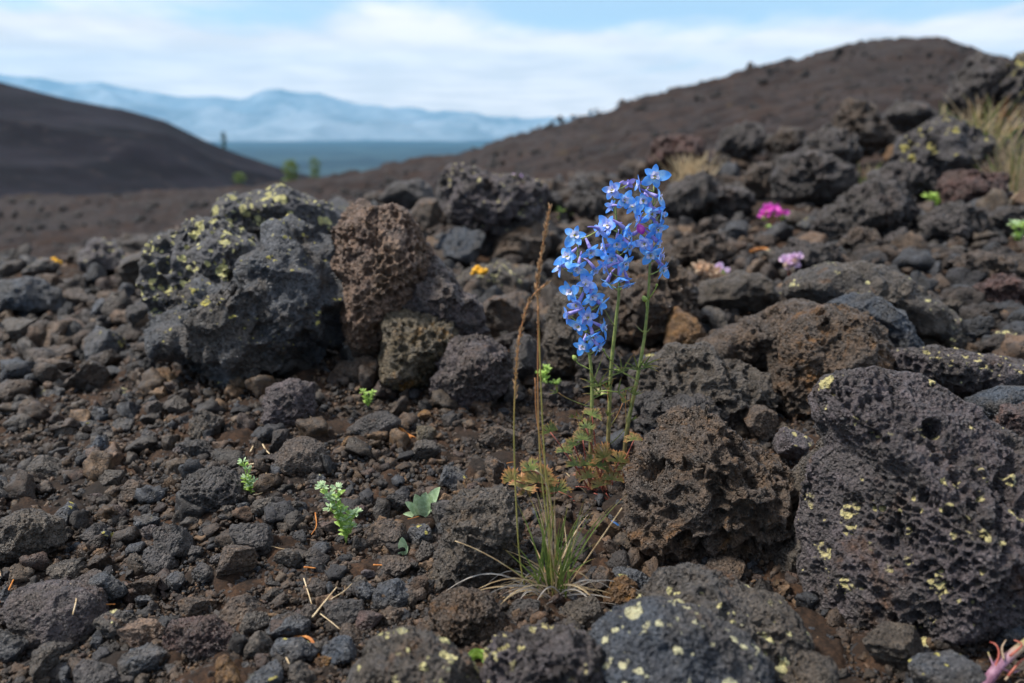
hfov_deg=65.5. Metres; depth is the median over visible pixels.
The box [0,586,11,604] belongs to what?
lava stone
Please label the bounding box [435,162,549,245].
lava boulder
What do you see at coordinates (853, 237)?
lava rock
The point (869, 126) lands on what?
lava rock
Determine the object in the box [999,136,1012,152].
lava rock
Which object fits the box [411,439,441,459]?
lava stone
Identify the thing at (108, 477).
lava stone
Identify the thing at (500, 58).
sky
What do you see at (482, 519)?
lava boulder
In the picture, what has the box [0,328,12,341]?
lava rock
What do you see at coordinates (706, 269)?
pale flower
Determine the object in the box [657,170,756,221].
lava rock
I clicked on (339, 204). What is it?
lava rock
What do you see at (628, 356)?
lava rock
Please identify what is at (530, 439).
lava stone
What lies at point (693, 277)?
lava rock
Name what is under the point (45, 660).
lava stone
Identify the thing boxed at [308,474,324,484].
lava stone
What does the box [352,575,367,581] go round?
lava stone
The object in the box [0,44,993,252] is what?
scattered boulders
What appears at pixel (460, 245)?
lava rock
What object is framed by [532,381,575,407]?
lava rock
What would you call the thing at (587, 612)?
lava rock
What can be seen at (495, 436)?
lava stone
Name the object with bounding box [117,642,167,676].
lava stone
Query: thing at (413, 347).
lava boulder
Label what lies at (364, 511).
lava stone
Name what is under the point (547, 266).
lava rock
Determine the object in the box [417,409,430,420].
lava stone
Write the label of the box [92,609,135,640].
lava stone
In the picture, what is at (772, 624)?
lava boulder
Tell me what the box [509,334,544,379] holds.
lava rock
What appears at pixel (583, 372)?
lava rock
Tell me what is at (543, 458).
grass stalk
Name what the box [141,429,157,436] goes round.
lava stone
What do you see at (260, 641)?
lava stone
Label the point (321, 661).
lava stone
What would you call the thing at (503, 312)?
lava rock
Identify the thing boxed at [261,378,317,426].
lava rock
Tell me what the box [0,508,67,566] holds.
lava rock
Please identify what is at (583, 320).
larkspur
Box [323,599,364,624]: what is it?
lava stone
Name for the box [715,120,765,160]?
lava rock
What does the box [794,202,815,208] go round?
lava rock
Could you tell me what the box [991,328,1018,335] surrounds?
lava rock
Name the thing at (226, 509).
lava stone
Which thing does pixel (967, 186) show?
lava rock
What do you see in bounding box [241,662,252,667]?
lava stone
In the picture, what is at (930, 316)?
lava boulder
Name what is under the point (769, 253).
lava rock
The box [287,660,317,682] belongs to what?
lava stone
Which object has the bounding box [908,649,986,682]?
lava rock
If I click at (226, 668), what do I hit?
lava stone
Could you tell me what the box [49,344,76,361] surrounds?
lava rock
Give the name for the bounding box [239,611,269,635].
lava stone
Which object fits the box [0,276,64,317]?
lava rock
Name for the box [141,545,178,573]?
lava stone
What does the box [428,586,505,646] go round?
lava boulder
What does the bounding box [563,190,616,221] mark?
lava rock
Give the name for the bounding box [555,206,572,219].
seedling
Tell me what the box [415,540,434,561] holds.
lava stone
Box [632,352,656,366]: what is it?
lava rock
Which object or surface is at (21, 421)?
lava stone
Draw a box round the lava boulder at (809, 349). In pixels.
[765,303,895,418]
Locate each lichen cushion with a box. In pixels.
[51,257,62,264]
[470,265,487,275]
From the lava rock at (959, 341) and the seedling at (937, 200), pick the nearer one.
the lava rock at (959, 341)
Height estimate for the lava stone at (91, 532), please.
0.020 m
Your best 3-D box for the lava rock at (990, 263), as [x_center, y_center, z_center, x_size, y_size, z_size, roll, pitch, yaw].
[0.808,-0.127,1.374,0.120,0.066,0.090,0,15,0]
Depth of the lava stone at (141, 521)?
0.69 m
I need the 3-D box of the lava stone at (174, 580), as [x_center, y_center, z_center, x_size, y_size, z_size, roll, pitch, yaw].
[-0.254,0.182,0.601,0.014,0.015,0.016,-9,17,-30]
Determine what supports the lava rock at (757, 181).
on the ground
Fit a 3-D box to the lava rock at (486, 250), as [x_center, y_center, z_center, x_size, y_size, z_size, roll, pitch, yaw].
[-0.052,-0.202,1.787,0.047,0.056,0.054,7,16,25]
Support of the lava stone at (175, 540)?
on the ground
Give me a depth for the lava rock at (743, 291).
1.25 m
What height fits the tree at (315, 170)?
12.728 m
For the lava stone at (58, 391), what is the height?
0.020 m
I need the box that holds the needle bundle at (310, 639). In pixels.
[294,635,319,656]
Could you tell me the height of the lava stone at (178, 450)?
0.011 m
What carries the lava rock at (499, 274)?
on the ground
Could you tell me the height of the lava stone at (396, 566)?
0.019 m
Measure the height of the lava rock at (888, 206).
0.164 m
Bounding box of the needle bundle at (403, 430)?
[398,427,415,437]
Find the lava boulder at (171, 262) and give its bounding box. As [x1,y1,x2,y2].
[136,214,259,320]
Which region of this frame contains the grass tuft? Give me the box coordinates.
[446,470,638,605]
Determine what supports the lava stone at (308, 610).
on the ground
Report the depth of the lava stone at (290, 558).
0.61 m
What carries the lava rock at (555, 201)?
on the ground
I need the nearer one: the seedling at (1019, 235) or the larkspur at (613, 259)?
the larkspur at (613, 259)
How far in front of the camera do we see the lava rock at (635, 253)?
1.71 m
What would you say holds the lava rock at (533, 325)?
on the ground
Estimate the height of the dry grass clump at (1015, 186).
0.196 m
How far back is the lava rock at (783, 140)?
3.62 m
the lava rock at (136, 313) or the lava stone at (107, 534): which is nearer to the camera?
the lava stone at (107, 534)
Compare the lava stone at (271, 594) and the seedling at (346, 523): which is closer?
the lava stone at (271, 594)
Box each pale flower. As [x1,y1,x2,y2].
[691,259,723,278]
[715,262,729,275]
[779,251,803,275]
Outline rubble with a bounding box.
[0,131,1023,402]
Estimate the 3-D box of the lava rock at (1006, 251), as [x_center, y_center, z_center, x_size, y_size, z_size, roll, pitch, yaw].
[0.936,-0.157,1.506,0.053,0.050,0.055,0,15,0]
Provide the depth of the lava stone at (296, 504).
0.69 m
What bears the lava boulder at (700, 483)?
on the ground
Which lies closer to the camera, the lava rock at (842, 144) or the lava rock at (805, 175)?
the lava rock at (805, 175)
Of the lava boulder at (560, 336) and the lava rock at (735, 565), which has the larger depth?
the lava boulder at (560, 336)
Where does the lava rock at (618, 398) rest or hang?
on the ground
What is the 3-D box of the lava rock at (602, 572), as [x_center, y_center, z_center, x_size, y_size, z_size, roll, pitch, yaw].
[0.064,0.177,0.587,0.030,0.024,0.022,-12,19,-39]
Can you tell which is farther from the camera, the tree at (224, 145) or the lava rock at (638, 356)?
the tree at (224, 145)
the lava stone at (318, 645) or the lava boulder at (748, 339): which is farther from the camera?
the lava boulder at (748, 339)
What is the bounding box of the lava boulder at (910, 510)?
[794,365,1023,646]
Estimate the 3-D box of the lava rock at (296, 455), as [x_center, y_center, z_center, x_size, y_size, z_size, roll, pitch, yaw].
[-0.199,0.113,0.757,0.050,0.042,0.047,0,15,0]
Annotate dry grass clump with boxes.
[650,149,727,182]
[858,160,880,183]
[940,102,950,114]
[945,93,1023,150]
[966,133,1023,203]
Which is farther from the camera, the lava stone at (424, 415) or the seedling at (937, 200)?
the seedling at (937, 200)
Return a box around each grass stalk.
[512,280,551,593]
[534,202,554,584]
[534,378,558,584]
[536,306,552,595]
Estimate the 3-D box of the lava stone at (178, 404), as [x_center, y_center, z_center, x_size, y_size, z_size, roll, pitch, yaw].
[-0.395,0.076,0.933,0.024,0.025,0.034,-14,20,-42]
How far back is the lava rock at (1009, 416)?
0.74 m
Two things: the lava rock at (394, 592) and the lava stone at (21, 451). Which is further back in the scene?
the lava stone at (21, 451)
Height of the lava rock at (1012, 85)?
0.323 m
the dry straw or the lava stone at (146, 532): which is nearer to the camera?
the dry straw
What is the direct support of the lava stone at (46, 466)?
on the ground
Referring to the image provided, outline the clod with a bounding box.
[602,575,638,607]
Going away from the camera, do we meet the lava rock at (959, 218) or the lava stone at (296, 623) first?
the lava stone at (296, 623)
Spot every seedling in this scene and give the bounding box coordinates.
[237,457,257,493]
[314,480,362,542]
[359,388,375,405]
[398,537,407,554]
[404,487,439,516]
[468,648,483,662]
[535,364,560,384]
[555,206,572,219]
[921,192,940,205]
[1007,219,1023,240]
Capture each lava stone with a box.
[0,464,14,471]
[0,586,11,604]
[0,608,5,625]
[0,629,29,662]
[2,413,38,430]
[14,448,30,458]
[25,454,68,477]
[29,641,59,682]
[37,385,65,397]
[46,558,87,578]
[54,421,78,436]
[54,501,78,525]
[57,641,74,655]
[72,659,119,682]
[76,568,101,583]
[78,523,110,543]
[80,420,99,426]
[88,571,128,602]
[88,635,104,643]
[90,493,102,496]
[91,425,111,433]
[91,434,109,450]
[92,548,106,555]
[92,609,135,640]
[98,469,124,485]
[99,530,113,540]
[112,418,134,433]
[117,617,164,647]
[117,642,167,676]
[118,479,145,502]
[126,574,160,595]
[133,514,160,528]
[135,595,153,607]
[140,524,157,539]
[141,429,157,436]
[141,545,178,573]
[142,400,164,413]
[152,524,194,558]
[162,395,189,413]
[165,571,185,590]
[172,446,183,453]
[178,439,213,457]
[178,597,218,617]
[188,408,224,438]
[188,545,203,556]
[191,560,213,582]
[210,553,220,564]
[215,654,242,682]
[216,544,257,577]
[218,505,234,517]
[219,594,264,625]
[228,522,273,555]
[236,502,248,507]
[237,468,251,476]
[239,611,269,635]
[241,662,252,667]
[243,630,273,658]
[244,659,283,682]
[251,496,275,515]
[261,587,279,601]
[266,611,310,638]
[267,613,277,620]
[270,637,318,664]
[273,548,300,568]
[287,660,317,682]
[291,500,303,509]
[300,604,321,622]
[303,550,315,558]
[306,577,325,596]
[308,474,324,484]
[313,640,330,653]
[313,656,331,666]
[321,635,356,664]
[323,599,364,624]
[339,561,350,569]
[340,622,360,645]
[341,436,351,445]
[350,505,367,517]
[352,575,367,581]
[355,610,383,631]
[356,581,375,599]
[361,569,374,578]
[366,518,405,549]
[376,555,412,577]
[378,606,407,624]
[385,493,408,510]
[407,523,433,545]
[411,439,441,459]
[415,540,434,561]
[416,425,436,439]
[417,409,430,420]
[417,568,428,572]
[431,500,449,523]
[440,465,466,491]
[463,477,471,487]
[477,425,522,448]
[484,456,504,483]
[505,598,539,622]
[521,430,538,450]
[523,564,551,592]
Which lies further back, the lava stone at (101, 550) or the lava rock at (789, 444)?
the lava rock at (789, 444)
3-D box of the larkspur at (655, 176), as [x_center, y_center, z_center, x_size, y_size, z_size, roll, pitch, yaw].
[0.083,0.011,0.682,0.120,0.318,0.045,0,15,0]
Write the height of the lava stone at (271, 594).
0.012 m
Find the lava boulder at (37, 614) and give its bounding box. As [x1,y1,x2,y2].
[2,579,108,649]
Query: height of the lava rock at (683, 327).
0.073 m
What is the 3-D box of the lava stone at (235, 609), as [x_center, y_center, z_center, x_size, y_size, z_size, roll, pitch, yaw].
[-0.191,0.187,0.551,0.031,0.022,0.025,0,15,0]
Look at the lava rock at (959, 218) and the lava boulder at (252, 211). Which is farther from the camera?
the lava rock at (959, 218)
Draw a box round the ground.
[0,36,1023,682]
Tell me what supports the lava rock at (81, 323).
on the ground
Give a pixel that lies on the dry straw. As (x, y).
(315, 613)
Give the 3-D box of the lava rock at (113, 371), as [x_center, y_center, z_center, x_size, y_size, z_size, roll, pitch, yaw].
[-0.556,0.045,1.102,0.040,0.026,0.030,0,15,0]
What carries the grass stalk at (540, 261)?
on the ground
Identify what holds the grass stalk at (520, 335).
on the ground
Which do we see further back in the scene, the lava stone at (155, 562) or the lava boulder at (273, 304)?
the lava boulder at (273, 304)
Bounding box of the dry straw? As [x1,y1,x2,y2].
[312,587,336,617]
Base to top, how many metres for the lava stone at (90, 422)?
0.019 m
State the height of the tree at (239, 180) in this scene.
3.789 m
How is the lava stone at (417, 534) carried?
on the ground
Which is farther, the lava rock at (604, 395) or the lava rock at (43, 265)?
the lava rock at (43, 265)
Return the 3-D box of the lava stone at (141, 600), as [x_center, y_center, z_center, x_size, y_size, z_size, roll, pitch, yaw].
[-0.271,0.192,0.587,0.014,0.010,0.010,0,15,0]
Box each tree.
[221,131,226,149]
[231,172,246,183]
[280,159,299,181]
[309,157,320,177]
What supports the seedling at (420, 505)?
on the ground
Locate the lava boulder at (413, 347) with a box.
[378,308,458,392]
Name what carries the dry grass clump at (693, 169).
on the ground
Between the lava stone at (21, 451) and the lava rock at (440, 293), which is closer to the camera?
the lava stone at (21, 451)
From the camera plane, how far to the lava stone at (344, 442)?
0.80 m
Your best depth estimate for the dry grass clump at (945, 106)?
5.30 m
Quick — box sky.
[0,0,1023,117]
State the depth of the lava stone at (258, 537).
0.63 m
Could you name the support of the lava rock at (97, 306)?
on the ground
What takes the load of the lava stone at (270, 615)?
on the ground
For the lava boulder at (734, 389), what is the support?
on the ground
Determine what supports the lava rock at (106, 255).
on the ground
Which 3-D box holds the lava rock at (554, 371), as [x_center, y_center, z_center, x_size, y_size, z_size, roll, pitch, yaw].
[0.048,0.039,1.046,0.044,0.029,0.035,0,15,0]
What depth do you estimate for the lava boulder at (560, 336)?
1.03 m
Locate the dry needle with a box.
[749,247,768,252]
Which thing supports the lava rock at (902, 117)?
on the ground
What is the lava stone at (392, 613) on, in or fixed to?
on the ground
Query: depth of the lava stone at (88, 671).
0.50 m
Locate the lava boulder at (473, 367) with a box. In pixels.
[429,333,513,408]
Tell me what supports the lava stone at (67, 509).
on the ground
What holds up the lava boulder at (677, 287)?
on the ground
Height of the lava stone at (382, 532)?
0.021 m
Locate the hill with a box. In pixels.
[0,82,320,197]
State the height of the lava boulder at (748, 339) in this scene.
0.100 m
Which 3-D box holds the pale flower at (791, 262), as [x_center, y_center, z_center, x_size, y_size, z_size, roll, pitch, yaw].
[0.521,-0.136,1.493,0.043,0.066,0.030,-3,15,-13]
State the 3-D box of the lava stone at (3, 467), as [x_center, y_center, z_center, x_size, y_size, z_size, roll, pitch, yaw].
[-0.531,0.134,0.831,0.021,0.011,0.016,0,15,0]
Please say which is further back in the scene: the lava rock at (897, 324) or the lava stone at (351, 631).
the lava rock at (897, 324)
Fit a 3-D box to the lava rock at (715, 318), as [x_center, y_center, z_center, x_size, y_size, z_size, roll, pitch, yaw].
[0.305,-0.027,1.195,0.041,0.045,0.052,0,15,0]
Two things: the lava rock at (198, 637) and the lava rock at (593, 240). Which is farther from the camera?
the lava rock at (593, 240)
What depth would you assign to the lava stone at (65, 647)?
0.54 m
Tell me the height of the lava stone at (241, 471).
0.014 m
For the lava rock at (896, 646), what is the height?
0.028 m
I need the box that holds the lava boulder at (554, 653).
[478,623,604,682]
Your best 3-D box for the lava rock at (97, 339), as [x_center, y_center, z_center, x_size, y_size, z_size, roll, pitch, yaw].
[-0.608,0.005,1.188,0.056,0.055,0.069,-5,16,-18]
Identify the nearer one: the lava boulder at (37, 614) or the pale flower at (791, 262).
the lava boulder at (37, 614)
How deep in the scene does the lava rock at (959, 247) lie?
1.56 m
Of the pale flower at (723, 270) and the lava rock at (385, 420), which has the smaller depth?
the lava rock at (385, 420)
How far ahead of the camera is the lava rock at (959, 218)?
1.66 m
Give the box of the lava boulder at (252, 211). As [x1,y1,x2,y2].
[210,183,340,242]
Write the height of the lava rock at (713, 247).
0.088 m
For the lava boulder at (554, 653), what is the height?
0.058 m
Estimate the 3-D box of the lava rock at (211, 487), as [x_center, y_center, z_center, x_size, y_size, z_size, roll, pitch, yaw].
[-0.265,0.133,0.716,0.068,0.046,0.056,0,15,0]
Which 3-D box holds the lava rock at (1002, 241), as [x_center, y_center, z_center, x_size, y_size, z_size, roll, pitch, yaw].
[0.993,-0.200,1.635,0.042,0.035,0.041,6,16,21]
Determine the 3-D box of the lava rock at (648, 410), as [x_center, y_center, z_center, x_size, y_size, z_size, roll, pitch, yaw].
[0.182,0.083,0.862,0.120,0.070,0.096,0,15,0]
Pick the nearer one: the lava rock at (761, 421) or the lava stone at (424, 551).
the lava stone at (424, 551)
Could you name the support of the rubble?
on the ground
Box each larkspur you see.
[500,220,635,500]
[540,164,671,501]
[550,178,638,499]
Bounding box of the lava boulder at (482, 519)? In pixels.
[428,485,524,593]
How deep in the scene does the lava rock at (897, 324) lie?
0.96 m
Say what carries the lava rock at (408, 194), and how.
on the ground
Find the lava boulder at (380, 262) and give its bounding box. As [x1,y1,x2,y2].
[330,202,435,354]
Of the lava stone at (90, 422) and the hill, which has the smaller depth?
the lava stone at (90, 422)
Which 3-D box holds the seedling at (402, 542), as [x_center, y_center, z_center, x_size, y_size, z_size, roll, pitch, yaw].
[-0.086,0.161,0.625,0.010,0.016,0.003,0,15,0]
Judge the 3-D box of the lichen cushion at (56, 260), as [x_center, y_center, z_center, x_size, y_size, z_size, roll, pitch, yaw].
[-1.021,-0.178,1.773,0.034,0.020,0.024,0,15,0]
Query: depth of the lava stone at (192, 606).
0.56 m
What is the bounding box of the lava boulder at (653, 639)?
[589,595,774,682]
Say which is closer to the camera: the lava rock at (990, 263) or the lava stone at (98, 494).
the lava stone at (98, 494)
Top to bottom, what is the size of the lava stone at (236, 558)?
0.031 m
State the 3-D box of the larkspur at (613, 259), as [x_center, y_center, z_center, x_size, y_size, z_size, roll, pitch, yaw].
[0.064,0.016,0.686,0.106,0.306,0.046,0,15,0]
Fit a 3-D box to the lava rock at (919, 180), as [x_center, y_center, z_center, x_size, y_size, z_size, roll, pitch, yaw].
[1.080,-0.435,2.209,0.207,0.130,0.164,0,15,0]
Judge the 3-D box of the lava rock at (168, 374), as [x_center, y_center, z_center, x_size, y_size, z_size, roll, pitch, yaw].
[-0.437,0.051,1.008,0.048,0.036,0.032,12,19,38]
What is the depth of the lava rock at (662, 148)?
3.26 m
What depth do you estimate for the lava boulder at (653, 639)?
0.43 m
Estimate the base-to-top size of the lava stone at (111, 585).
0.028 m
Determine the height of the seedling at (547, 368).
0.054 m
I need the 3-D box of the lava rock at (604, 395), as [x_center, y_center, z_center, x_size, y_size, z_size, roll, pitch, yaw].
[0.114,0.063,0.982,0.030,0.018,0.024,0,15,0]
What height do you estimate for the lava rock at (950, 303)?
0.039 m
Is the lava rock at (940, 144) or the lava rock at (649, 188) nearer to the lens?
the lava rock at (940, 144)
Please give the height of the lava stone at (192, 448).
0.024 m
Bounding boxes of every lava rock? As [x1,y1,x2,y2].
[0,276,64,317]
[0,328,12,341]
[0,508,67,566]
[1,317,39,343]
[20,257,59,276]
[40,314,54,320]
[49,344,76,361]
[63,286,88,305]
[65,318,85,326]
[77,237,124,276]
[83,325,125,359]
[90,298,105,315]
[106,366,121,378]
[115,387,128,394]
[118,251,141,288]
[125,300,147,327]
[127,371,135,385]
[156,367,177,386]
[162,614,233,661]
[180,464,252,508]
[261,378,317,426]
[275,436,326,475]
[328,196,348,212]
[328,354,379,380]
[346,410,400,436]
[355,198,370,205]
[370,578,411,610]
[378,178,435,209]
[401,255,489,335]
[410,197,442,231]
[438,226,485,266]
[456,260,545,292]
[480,242,493,257]
[482,291,532,336]
[492,220,550,264]
[494,330,525,348]
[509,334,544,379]
[529,321,536,332]
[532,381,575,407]
[534,362,562,378]
[541,259,556,277]
[545,190,563,212]
[557,234,608,262]
[562,220,591,233]
[562,595,603,628]
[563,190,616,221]
[574,348,629,392]
[578,281,605,292]
[581,565,613,593]
[594,386,613,398]
[595,216,608,225]
[601,236,639,260]
[612,566,649,589]
[617,389,629,404]
[622,353,635,366]
[625,388,730,435]
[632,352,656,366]
[634,185,655,192]
[646,133,708,174]
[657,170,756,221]
[663,306,707,344]
[668,230,736,267]
[687,271,702,282]
[697,270,779,312]
[700,306,727,329]
[706,554,745,580]
[714,215,729,225]
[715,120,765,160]
[742,404,777,441]
[744,160,774,198]
[758,247,780,261]
[763,126,805,155]
[768,237,846,269]
[769,147,860,205]
[772,426,814,460]
[773,438,823,572]
[782,648,839,682]
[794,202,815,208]
[796,216,815,230]
[802,122,862,165]
[809,179,921,241]
[827,292,924,347]
[831,97,896,157]
[836,226,886,250]
[862,621,923,674]
[865,161,937,201]
[881,99,938,133]
[883,145,893,161]
[883,227,909,243]
[888,114,998,191]
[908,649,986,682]
[918,200,990,243]
[926,243,936,248]
[935,168,1014,204]
[942,51,1010,124]
[943,249,1017,281]
[943,297,962,315]
[944,335,972,348]
[950,245,969,250]
[964,384,1023,420]
[973,273,1023,303]
[987,205,1023,238]
[988,236,1007,245]
[989,246,1019,257]
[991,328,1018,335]
[992,625,1023,650]
[993,401,1023,436]
[998,51,1023,120]
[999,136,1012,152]
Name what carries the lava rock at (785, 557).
on the ground
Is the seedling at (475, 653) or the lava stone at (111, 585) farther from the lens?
the lava stone at (111, 585)
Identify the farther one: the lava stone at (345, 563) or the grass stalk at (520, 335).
the lava stone at (345, 563)
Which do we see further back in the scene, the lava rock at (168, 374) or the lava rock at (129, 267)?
the lava rock at (129, 267)
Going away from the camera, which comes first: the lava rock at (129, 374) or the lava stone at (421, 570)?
the lava stone at (421, 570)
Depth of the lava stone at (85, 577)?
0.61 m
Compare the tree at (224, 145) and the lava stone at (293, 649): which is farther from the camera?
the tree at (224, 145)
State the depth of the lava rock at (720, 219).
2.21 m
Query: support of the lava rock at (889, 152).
on the ground
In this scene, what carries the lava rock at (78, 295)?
on the ground
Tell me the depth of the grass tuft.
0.57 m
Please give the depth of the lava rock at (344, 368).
0.97 m
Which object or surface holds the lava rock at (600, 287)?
on the ground
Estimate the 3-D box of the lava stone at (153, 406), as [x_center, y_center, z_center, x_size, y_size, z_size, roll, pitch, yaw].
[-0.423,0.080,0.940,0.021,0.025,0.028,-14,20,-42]
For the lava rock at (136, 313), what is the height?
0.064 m
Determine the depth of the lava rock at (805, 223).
1.92 m
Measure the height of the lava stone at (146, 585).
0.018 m
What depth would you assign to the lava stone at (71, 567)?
0.62 m
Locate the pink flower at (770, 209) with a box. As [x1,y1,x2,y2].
[757,202,789,227]
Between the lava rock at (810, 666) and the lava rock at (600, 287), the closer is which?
the lava rock at (810, 666)
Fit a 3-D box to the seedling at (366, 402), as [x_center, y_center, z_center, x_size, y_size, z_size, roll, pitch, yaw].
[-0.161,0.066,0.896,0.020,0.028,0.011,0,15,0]
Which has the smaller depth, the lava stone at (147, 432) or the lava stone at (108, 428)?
the lava stone at (147, 432)
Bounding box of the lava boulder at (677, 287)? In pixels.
[603,256,704,350]
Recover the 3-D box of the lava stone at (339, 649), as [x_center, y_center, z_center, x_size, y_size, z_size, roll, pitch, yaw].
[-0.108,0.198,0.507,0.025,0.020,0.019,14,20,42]
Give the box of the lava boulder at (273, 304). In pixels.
[143,213,345,390]
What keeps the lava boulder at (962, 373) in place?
on the ground
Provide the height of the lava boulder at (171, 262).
0.199 m
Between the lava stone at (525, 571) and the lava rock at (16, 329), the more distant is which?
the lava rock at (16, 329)
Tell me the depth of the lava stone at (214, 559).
0.62 m
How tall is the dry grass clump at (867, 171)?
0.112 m
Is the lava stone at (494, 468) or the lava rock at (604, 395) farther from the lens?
the lava rock at (604, 395)
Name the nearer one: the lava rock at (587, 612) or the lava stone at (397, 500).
the lava rock at (587, 612)
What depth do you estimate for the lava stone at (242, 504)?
0.69 m
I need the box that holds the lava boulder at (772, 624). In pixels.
[635,562,814,682]
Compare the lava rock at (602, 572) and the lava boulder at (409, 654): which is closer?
the lava boulder at (409, 654)
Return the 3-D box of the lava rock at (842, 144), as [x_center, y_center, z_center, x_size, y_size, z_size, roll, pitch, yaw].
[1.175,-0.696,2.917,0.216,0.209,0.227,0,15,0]
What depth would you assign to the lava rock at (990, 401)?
0.79 m
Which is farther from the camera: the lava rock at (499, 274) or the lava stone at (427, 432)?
the lava rock at (499, 274)
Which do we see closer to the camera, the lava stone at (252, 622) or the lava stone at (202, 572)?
the lava stone at (252, 622)
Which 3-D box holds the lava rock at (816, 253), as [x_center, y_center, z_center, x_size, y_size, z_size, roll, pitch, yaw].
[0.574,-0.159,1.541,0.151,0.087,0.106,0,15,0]
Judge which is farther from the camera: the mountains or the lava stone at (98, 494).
the mountains
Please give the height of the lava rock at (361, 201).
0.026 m
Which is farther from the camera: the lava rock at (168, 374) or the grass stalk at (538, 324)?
the lava rock at (168, 374)
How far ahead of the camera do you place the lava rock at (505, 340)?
1.16 m
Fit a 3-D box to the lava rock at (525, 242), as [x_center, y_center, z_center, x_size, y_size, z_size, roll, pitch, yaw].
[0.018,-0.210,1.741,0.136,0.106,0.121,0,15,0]
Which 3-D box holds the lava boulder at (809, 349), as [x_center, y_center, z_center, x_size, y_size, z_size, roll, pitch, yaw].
[0.366,0.025,0.913,0.146,0.141,0.140,0,15,0]
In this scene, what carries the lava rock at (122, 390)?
on the ground
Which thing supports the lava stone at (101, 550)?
on the ground
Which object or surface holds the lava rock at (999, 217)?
on the ground
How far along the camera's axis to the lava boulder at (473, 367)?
0.91 m
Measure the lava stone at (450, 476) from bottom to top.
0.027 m
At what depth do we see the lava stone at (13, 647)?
0.53 m
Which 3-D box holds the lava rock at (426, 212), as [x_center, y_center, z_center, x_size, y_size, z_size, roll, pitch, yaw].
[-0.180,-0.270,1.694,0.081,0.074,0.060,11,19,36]
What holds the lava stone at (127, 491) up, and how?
on the ground
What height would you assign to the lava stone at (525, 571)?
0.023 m
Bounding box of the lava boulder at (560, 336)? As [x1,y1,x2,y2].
[542,283,618,377]
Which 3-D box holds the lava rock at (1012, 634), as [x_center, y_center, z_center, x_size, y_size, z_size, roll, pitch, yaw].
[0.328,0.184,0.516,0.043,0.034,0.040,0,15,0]
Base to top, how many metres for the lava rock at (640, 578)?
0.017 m
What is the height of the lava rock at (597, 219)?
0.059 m
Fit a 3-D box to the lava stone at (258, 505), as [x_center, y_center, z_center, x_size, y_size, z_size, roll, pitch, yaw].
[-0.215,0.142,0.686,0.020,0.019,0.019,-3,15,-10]
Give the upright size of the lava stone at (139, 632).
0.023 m
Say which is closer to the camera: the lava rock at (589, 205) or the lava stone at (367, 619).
the lava stone at (367, 619)
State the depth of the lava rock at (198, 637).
0.52 m
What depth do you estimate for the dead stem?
0.47 m
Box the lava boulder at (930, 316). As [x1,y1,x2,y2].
[780,260,970,342]
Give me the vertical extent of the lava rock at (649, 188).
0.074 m
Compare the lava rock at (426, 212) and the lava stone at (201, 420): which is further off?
the lava rock at (426, 212)
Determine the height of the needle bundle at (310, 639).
0.004 m
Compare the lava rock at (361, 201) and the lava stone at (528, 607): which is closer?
the lava stone at (528, 607)
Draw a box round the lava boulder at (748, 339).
[694,298,819,371]
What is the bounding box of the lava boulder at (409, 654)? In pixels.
[346,625,481,682]
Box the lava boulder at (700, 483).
[619,404,798,563]
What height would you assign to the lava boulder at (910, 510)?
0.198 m
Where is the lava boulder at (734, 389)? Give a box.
[627,341,782,429]
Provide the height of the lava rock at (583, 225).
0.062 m
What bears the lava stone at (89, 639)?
on the ground
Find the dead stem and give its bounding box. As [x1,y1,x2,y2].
[983,639,1023,682]
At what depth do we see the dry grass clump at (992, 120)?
3.18 m
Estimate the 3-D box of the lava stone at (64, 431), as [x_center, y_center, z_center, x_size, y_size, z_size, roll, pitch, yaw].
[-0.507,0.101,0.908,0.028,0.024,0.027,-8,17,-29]
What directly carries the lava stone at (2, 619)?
on the ground
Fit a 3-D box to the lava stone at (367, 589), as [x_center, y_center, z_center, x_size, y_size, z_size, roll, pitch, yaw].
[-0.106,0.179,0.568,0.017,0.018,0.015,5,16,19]
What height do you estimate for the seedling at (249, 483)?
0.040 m
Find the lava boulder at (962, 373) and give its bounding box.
[889,344,1023,397]
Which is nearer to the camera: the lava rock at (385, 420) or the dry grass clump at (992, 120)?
the lava rock at (385, 420)
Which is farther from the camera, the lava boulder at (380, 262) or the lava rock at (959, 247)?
the lava rock at (959, 247)
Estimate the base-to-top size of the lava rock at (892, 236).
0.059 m
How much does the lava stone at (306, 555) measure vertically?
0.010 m
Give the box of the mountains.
[0,74,594,140]
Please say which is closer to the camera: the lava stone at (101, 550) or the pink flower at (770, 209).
the lava stone at (101, 550)
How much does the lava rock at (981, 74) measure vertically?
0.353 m
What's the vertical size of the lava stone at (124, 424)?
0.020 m
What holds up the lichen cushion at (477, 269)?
on the rubble
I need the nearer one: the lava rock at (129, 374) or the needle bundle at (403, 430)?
the needle bundle at (403, 430)

